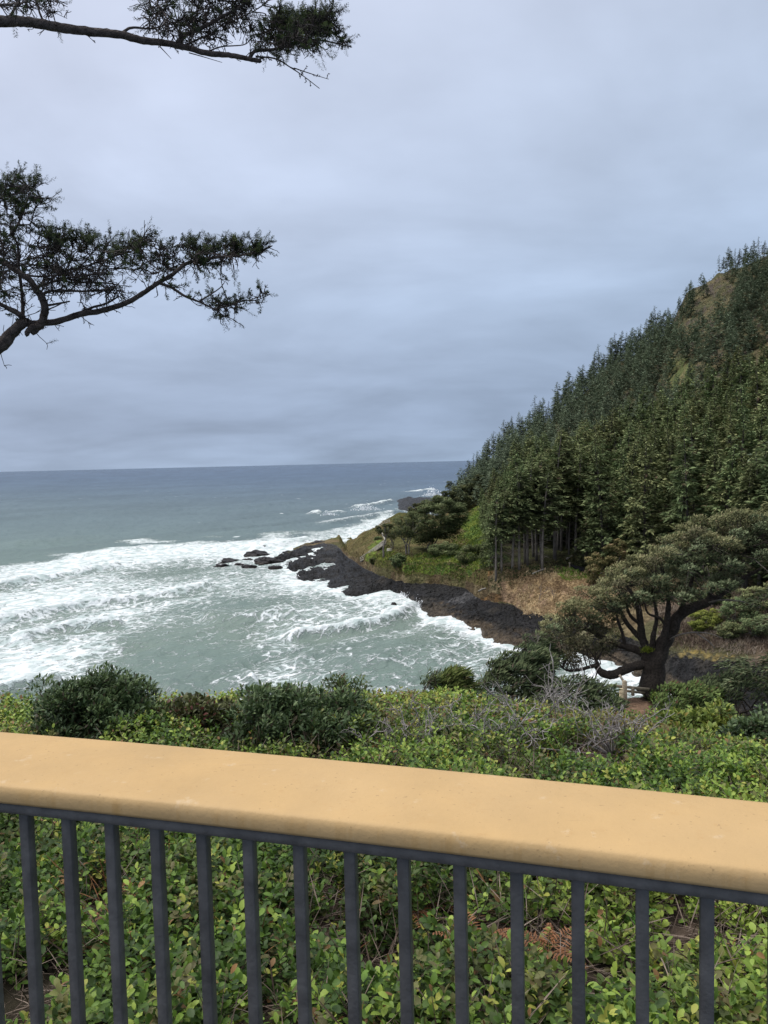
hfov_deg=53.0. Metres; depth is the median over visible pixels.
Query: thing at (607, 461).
spruce tree
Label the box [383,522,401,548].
windswept tree
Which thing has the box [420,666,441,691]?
shrub
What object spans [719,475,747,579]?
spruce tree
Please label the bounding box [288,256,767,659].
hillside
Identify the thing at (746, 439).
spruce tree
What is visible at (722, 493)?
spruce tree
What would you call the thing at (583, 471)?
spruce tree
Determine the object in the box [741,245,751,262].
spruce tree
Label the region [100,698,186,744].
shrub
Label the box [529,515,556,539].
spruce tree
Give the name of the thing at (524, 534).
spruce tree
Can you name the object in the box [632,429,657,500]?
spruce tree
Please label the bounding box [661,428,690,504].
spruce tree
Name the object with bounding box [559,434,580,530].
spruce tree
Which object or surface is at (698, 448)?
spruce tree
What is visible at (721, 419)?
spruce tree
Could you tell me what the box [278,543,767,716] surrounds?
rock shore
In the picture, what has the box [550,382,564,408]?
spruce tree
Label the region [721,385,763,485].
spruce tree
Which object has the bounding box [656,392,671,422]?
spruce tree
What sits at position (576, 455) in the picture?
spruce tree
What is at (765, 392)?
spruce tree
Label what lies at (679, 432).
spruce tree
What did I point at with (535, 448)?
spruce tree
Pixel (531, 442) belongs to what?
spruce tree
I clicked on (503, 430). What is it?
spruce tree
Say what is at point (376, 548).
stairway
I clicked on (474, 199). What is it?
sky
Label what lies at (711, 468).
spruce tree
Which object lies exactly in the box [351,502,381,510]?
sea spray
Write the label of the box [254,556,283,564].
sea rock
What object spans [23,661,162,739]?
shrub
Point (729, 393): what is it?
spruce tree
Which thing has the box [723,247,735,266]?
spruce tree
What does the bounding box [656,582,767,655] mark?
brown scrub
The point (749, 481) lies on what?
spruce tree
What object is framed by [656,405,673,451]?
spruce tree
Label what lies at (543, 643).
shrub
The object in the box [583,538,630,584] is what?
windswept tree
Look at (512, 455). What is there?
spruce tree
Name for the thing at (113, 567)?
sea
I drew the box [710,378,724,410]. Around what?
spruce tree
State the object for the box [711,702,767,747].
shrub
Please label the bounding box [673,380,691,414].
spruce tree
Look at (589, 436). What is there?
spruce tree
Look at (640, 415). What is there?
spruce tree
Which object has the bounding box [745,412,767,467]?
spruce tree
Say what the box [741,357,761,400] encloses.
spruce tree
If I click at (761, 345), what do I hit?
spruce tree
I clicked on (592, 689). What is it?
shrub
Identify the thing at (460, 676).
shrub
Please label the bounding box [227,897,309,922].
dead bracken
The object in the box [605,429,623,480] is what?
spruce tree
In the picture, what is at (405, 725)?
dead twigs
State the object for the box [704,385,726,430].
spruce tree
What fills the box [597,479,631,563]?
spruce tree
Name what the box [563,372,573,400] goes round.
spruce tree
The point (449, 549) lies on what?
shrub
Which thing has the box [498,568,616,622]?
dry grass
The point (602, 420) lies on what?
spruce tree
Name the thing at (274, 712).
shrub
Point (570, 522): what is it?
spruce tree
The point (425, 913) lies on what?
dead bracken
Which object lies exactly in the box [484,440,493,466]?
spruce tree
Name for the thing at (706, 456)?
spruce tree
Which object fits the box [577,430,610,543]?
spruce tree
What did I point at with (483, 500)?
spruce tree
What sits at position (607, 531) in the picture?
spruce tree
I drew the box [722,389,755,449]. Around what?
spruce tree
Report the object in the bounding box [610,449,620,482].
spruce tree
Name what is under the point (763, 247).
spruce tree
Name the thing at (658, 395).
spruce tree
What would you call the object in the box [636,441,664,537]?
spruce tree
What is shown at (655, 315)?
spruce tree
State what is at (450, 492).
windswept tree
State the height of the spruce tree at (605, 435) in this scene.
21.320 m
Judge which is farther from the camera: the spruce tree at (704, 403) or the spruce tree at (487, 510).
the spruce tree at (704, 403)
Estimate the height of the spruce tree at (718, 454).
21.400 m
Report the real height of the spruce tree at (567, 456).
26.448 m
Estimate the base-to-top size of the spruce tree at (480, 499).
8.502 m
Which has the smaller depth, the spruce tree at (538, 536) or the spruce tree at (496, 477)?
the spruce tree at (538, 536)
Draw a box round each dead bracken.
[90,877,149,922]
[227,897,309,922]
[373,883,453,927]
[433,912,509,952]
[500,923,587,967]
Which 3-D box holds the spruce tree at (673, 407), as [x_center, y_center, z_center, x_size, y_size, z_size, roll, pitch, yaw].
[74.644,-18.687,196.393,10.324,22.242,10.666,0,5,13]
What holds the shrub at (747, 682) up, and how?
on the ground at (634, 704)
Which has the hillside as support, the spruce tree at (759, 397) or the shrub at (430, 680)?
the spruce tree at (759, 397)
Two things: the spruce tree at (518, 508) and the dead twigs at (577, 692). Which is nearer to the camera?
the dead twigs at (577, 692)
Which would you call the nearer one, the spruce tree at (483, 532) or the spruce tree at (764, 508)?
the spruce tree at (764, 508)
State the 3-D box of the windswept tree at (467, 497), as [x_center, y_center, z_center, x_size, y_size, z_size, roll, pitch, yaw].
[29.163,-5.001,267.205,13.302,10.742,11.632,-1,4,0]
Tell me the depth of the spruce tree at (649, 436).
174.95 m
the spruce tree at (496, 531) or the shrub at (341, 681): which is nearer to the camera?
the shrub at (341, 681)
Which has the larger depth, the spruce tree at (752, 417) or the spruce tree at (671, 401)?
the spruce tree at (671, 401)
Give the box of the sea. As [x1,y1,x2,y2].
[0,461,671,708]
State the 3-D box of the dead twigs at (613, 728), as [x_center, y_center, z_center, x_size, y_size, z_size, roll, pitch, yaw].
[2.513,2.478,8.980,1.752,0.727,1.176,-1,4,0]
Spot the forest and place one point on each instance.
(574, 404)
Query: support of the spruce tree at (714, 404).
on the hillside
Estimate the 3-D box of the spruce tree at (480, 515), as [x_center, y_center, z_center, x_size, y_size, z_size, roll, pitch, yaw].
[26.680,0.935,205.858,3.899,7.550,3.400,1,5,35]
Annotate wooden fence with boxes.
[609,675,649,706]
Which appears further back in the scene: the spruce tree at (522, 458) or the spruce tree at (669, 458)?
the spruce tree at (522, 458)
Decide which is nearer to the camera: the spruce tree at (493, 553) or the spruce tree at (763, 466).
the spruce tree at (763, 466)
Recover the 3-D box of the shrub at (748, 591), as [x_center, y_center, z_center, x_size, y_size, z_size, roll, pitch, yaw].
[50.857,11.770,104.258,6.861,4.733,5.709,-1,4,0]
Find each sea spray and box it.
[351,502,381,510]
[423,487,446,495]
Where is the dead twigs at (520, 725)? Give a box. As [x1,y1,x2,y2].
[441,691,545,754]
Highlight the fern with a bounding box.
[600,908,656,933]
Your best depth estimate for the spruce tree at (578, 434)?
178.99 m
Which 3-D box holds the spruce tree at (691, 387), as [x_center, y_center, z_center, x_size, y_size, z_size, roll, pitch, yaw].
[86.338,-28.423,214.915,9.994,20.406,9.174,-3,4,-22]
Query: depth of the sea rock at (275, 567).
223.59 m
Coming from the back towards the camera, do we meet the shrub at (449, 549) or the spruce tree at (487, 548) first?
the shrub at (449, 549)
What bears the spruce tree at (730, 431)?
on the hillside
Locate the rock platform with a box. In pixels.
[396,496,451,510]
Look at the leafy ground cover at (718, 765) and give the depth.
7.92 m
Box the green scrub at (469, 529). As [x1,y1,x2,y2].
[372,496,492,582]
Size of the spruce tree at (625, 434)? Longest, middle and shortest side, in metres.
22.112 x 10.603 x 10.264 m
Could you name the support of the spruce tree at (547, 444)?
on the hillside
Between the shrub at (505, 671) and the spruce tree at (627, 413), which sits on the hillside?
the spruce tree at (627, 413)
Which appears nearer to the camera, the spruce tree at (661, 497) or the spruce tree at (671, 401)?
the spruce tree at (661, 497)
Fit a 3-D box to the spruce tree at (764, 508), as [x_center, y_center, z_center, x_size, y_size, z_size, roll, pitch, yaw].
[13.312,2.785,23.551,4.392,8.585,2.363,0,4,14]
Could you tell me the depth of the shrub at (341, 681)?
13.78 m
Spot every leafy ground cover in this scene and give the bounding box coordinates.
[0,683,766,763]
[0,703,767,897]
[0,832,767,1023]
[415,688,717,734]
[589,688,760,732]
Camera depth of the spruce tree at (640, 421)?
199.88 m
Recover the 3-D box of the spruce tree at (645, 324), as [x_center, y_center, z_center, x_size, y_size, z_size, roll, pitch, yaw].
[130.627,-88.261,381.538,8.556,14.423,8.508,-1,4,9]
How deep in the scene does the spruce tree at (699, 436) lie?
159.21 m
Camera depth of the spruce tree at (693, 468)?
124.17 m
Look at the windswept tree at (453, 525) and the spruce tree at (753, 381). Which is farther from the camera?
the windswept tree at (453, 525)
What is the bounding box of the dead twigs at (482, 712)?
[375,690,592,751]
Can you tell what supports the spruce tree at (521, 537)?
on the hillside
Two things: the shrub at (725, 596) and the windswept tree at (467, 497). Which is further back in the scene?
the windswept tree at (467, 497)
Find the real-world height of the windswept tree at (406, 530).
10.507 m
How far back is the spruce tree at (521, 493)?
146.12 m
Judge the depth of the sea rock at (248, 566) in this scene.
225.31 m
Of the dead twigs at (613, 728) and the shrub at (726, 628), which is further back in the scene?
the shrub at (726, 628)
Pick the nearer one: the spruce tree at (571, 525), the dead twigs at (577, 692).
the dead twigs at (577, 692)
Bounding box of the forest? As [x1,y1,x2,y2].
[449,248,767,574]
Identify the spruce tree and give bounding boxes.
[461,460,471,478]
[477,488,486,512]
[477,492,525,580]
[478,505,485,525]
[478,505,507,556]
[478,539,490,568]
[479,496,486,520]
[480,500,488,530]
[481,509,488,540]
[482,523,499,562]
[483,510,510,567]
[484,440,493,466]
[487,468,499,506]
[487,489,498,515]
[489,488,526,571]
[490,478,501,505]
[492,476,505,507]
[497,423,512,441]
[498,467,543,569]
[498,470,510,494]
[498,472,544,570]
[505,464,555,564]
[507,436,527,468]
[507,441,517,469]
[507,481,529,546]
[508,451,524,493]
[510,442,524,471]
[512,457,555,566]
[516,461,539,556]
[518,448,529,472]
[524,428,537,461]
[524,447,540,524]
[525,453,576,563]
[529,470,571,570]
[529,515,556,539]
[530,436,541,461]
[530,457,563,560]
[536,435,550,465]
[537,453,579,539]
[539,431,550,454]
[540,396,550,420]
[540,432,588,560]
[546,443,582,550]
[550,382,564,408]
[552,430,586,531]
[554,450,585,550]
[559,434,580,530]
[559,484,590,554]
[560,453,606,555]
[560,460,593,548]
[560,491,585,539]
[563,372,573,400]
[563,456,599,542]
[565,445,605,542]
[569,514,605,566]
[571,425,587,449]
[571,427,589,474]
[574,446,639,569]
[576,365,587,388]
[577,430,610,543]
[579,419,594,448]
[582,441,611,514]
[588,515,634,567]
[590,351,598,371]
[591,423,602,445]
[591,439,613,538]
[595,346,605,368]
[596,438,606,456]
[597,416,610,442]
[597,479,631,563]
[600,407,620,468]
[603,414,621,449]
[604,424,639,498]
[605,338,617,368]
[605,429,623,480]
[606,451,638,542]
[608,404,627,452]
[609,438,660,539]
[609,474,651,567]
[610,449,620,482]
[611,334,621,358]
[611,437,626,474]
[612,420,623,450]
[615,435,644,502]
[616,331,625,360]
[617,423,634,453]
[618,416,634,439]
[618,437,675,566]
[620,397,636,439]
[623,417,642,445]
[631,421,646,454]
[631,470,659,545]
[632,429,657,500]
[633,385,651,428]
[634,405,648,428]
[636,418,646,453]
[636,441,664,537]
[639,478,673,554]
[642,319,654,338]
[643,420,667,494]
[645,399,670,447]
[647,313,657,333]
[647,428,684,534]
[648,428,668,461]
[650,305,662,334]
[650,387,672,419]
[655,481,682,561]
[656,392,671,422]
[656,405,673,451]
[656,443,691,531]
[659,432,722,580]
[659,444,678,521]
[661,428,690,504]
[665,394,682,427]
[665,465,698,543]
[667,416,711,541]
[668,394,681,434]
[668,417,690,475]
[672,390,694,433]
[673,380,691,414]
[676,404,696,455]
[679,374,695,402]
[679,400,702,448]
[679,475,710,573]
[689,390,709,438]
[689,415,716,494]
[690,428,707,461]
[691,363,716,406]
[696,399,746,493]
[696,435,726,525]
[696,441,741,575]
[696,449,712,515]
[697,410,721,459]
[699,457,723,515]
[700,458,735,565]
[701,369,724,409]
[701,393,722,435]
[702,397,708,413]
[702,402,723,449]
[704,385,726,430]
[705,466,739,567]
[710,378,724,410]
[712,588,767,692]
[714,404,725,455]
[714,464,767,588]
[715,409,762,495]
[716,410,729,449]
[716,414,748,487]
[718,358,741,406]
[718,373,729,393]
[718,386,730,416]
[719,352,735,397]
[719,392,736,434]
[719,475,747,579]
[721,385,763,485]
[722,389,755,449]
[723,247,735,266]
[727,360,754,415]
[727,449,767,584]
[728,462,767,588]
[731,362,749,402]
[733,454,753,486]
[735,408,762,457]
[736,249,742,265]
[737,379,756,415]
[738,444,767,578]
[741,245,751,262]
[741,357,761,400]
[743,351,760,392]
[743,366,767,432]
[744,402,767,461]
[744,425,767,577]
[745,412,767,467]
[745,501,767,569]
[746,364,767,425]
[750,240,758,258]
[755,379,767,437]
[757,346,767,376]
[758,337,767,368]
[758,358,767,377]
[761,241,767,254]
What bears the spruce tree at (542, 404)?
on the hillside
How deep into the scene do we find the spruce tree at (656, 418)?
181.77 m
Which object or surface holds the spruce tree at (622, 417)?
on the hillside
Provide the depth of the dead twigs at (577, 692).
12.78 m
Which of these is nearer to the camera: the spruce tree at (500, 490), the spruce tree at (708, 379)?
the spruce tree at (500, 490)
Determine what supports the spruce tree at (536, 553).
on the hillside
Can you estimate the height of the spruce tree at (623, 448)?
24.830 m
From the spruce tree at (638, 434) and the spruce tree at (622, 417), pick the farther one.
the spruce tree at (622, 417)
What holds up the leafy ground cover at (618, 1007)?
on the ground at (634, 704)
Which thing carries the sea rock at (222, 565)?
in the sea
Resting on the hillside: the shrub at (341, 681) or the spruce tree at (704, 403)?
the spruce tree at (704, 403)
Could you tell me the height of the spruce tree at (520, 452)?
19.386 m
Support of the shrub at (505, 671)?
on the ground at (634, 704)
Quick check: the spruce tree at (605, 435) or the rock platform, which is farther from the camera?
the rock platform
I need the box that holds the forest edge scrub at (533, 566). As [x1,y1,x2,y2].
[481,554,581,597]
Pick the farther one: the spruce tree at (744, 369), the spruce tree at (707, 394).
the spruce tree at (707, 394)
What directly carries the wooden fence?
on the ground at (634, 704)
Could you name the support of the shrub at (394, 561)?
on the hillside
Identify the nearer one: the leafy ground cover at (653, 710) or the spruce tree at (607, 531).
the leafy ground cover at (653, 710)
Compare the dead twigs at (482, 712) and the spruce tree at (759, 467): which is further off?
the spruce tree at (759, 467)
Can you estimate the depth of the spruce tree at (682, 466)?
131.71 m
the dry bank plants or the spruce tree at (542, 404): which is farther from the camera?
the spruce tree at (542, 404)
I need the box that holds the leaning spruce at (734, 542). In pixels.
[535,506,767,697]
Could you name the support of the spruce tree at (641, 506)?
on the hillside
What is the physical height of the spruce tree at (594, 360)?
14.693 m
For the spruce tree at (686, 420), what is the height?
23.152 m
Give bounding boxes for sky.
[0,0,767,471]
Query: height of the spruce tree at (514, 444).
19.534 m
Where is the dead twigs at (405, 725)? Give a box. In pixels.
[339,701,465,752]
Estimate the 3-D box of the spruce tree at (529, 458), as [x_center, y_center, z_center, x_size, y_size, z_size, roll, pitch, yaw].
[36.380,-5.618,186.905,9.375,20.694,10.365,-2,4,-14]
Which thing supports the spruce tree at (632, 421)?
on the hillside
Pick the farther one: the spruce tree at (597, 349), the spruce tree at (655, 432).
the spruce tree at (597, 349)
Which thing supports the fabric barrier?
on the hillside
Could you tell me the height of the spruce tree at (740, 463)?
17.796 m
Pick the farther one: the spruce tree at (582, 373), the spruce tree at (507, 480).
the spruce tree at (582, 373)
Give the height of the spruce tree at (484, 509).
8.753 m
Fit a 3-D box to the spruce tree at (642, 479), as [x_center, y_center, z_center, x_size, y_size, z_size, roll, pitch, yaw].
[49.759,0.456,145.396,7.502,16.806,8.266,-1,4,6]
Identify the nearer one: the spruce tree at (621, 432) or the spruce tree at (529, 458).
the spruce tree at (529, 458)
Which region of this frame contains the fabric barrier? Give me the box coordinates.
[569,563,586,571]
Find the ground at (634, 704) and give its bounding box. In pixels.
[0,696,767,1023]
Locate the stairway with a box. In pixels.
[360,540,385,562]
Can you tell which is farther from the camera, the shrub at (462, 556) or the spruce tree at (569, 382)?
the spruce tree at (569, 382)
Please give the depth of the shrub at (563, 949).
4.06 m
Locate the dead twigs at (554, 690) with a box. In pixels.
[479,643,581,727]
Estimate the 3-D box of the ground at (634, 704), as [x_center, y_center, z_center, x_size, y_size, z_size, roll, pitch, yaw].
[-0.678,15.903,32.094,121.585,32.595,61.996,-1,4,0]
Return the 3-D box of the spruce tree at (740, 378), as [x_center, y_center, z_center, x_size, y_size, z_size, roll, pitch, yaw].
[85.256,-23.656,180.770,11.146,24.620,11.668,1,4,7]
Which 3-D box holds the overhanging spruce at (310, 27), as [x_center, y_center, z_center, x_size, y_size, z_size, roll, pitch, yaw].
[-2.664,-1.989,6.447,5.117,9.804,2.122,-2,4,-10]
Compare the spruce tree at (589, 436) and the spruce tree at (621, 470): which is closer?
the spruce tree at (621, 470)
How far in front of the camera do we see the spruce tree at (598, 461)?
164.57 m
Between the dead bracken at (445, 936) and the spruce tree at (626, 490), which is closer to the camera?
the dead bracken at (445, 936)
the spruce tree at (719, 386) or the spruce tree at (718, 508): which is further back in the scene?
the spruce tree at (719, 386)
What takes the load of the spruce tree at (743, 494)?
on the hillside
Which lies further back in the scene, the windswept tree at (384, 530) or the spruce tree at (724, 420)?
the windswept tree at (384, 530)
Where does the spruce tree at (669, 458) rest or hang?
on the hillside
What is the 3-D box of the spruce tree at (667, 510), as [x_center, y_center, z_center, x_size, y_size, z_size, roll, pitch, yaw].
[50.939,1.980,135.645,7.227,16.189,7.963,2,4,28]
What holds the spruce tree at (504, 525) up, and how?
on the hillside
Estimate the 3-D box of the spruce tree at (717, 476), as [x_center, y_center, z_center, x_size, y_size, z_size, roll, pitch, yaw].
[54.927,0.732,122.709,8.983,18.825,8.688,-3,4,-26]
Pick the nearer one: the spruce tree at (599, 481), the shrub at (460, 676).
the shrub at (460, 676)
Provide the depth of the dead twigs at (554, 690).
10.34 m
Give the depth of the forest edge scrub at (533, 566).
148.16 m
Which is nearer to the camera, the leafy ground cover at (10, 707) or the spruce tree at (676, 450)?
the leafy ground cover at (10, 707)
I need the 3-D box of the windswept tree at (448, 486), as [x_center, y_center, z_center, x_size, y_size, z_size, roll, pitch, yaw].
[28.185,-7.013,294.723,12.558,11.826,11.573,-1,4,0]
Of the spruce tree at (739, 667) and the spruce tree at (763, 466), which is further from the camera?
the spruce tree at (763, 466)
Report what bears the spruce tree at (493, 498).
on the hillside
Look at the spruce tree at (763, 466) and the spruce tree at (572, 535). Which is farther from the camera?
the spruce tree at (572, 535)
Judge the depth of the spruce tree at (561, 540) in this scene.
161.41 m
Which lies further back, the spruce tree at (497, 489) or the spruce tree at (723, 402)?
the spruce tree at (497, 489)
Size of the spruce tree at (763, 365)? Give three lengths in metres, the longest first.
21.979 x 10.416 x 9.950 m
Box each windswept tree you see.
[375,523,395,557]
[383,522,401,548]
[392,511,427,554]
[405,495,470,548]
[408,502,427,518]
[429,490,461,514]
[444,478,466,501]
[452,482,480,508]
[464,474,485,498]
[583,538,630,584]
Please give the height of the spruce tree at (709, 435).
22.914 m
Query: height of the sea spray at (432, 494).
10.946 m
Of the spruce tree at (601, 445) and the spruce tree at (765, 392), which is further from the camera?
the spruce tree at (601, 445)
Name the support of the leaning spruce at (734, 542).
on the ground at (634, 704)
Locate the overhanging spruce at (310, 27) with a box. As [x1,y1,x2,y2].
[0,0,360,368]
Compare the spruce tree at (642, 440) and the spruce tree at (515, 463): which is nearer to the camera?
the spruce tree at (642, 440)
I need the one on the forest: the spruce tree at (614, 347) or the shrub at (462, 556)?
the spruce tree at (614, 347)
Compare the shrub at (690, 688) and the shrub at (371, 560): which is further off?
the shrub at (371, 560)
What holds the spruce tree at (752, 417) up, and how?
on the hillside
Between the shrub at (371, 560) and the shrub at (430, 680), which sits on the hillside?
the shrub at (371, 560)
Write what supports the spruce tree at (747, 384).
on the hillside
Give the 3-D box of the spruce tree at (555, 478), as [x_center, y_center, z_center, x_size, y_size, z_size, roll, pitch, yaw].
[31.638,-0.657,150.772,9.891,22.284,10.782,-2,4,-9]
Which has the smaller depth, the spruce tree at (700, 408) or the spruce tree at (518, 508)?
the spruce tree at (518, 508)
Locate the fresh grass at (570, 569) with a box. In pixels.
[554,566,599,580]
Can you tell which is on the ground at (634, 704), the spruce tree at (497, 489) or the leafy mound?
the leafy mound
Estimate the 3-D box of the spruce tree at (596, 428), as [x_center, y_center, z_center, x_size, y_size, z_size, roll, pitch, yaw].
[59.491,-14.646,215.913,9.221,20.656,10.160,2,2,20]
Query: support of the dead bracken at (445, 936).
on the leafy ground cover at (618, 1007)
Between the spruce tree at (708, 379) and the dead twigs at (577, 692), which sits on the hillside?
the spruce tree at (708, 379)
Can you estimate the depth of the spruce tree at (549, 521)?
145.83 m
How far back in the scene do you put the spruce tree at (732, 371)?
194.43 m
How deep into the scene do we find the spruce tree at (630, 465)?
146.76 m
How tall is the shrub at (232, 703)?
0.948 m
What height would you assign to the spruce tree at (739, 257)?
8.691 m
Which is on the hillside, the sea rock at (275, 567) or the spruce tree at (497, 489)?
the spruce tree at (497, 489)
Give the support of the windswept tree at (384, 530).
on the hillside
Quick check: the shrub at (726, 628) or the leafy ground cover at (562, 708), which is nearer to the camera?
the leafy ground cover at (562, 708)
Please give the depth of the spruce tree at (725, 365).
208.43 m
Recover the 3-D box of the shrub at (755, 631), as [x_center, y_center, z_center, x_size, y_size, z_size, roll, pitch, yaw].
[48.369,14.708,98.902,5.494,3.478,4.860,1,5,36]
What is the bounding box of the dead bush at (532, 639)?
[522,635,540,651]
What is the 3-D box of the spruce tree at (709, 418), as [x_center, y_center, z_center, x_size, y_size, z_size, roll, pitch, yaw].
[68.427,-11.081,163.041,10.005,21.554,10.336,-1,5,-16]
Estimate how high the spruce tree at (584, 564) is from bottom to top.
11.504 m
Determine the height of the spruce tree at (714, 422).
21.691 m
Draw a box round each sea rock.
[213,563,228,566]
[218,558,238,563]
[241,564,256,568]
[243,549,269,556]
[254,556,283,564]
[268,565,282,568]
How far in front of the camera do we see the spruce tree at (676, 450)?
139.30 m
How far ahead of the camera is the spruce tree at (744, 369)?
185.49 m
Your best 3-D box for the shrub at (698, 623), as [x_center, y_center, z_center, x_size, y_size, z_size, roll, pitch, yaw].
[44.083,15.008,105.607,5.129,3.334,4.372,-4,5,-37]
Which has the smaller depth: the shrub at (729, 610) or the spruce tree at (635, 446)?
the shrub at (729, 610)
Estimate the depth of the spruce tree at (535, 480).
148.45 m
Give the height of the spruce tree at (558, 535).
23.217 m
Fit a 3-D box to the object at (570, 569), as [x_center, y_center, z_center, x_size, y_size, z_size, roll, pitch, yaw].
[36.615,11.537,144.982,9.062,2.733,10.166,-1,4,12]
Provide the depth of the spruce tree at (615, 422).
199.85 m
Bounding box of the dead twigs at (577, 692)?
[528,656,616,713]
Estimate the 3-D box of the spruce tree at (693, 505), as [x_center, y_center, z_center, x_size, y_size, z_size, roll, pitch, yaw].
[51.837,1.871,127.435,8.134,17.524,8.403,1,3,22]
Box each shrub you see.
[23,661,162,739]
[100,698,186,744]
[158,691,237,745]
[201,702,256,746]
[222,679,380,756]
[319,671,372,693]
[369,557,374,563]
[389,553,406,567]
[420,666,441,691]
[427,541,458,556]
[427,663,482,693]
[454,543,484,563]
[474,643,563,702]
[513,630,566,684]
[528,672,630,712]
[651,678,727,710]
[686,669,767,715]
[687,608,723,633]
[704,584,732,604]
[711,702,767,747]
[713,621,743,639]
[717,596,761,622]
[730,581,767,613]
[739,614,767,637]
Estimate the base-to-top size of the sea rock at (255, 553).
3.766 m
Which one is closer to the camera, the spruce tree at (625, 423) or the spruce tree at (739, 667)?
the spruce tree at (739, 667)
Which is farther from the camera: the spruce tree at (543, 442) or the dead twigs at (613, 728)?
the spruce tree at (543, 442)
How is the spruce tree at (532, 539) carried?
on the hillside
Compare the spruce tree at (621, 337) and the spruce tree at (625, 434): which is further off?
the spruce tree at (621, 337)
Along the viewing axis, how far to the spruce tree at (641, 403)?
214.53 m
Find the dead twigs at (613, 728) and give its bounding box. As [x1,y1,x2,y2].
[531,695,673,756]
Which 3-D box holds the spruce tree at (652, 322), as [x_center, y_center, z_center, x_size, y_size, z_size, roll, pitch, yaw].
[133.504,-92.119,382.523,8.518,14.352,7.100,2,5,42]
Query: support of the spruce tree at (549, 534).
on the hillside
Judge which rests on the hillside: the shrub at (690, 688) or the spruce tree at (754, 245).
the spruce tree at (754, 245)
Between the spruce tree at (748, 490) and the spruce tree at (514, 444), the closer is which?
the spruce tree at (748, 490)
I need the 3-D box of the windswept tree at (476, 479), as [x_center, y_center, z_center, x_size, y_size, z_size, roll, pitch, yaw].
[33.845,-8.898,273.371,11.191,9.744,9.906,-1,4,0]
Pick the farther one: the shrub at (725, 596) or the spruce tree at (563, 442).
the spruce tree at (563, 442)
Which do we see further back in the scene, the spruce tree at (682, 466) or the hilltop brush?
the hilltop brush
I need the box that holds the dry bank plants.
[347,512,493,598]
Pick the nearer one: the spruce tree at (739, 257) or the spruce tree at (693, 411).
the spruce tree at (693, 411)
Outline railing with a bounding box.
[0,732,767,1023]
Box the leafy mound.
[654,693,743,735]
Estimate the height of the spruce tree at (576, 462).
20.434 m
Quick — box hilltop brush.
[671,252,767,351]
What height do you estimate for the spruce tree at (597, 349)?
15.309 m
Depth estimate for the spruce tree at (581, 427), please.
188.14 m
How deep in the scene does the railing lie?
1.35 m
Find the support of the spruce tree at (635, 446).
on the hillside
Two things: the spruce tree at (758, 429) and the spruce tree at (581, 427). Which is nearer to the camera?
the spruce tree at (758, 429)
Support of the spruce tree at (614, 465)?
on the hillside
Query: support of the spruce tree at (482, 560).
on the hillside
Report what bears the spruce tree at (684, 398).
on the hillside
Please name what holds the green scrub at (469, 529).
on the hillside
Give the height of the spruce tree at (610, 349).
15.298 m
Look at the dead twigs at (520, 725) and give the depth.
8.71 m
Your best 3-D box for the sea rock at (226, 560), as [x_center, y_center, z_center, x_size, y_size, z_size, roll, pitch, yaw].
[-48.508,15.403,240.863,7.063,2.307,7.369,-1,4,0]
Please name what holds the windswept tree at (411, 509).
on the hillside
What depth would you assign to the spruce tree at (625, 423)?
196.68 m
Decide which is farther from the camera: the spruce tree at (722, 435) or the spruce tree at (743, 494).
the spruce tree at (722, 435)
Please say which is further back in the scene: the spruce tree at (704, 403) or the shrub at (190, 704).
the spruce tree at (704, 403)
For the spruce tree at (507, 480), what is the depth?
195.49 m
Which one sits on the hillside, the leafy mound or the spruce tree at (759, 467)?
the spruce tree at (759, 467)
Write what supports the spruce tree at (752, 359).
on the hillside
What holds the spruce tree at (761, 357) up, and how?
on the hillside
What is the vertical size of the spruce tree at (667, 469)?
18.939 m

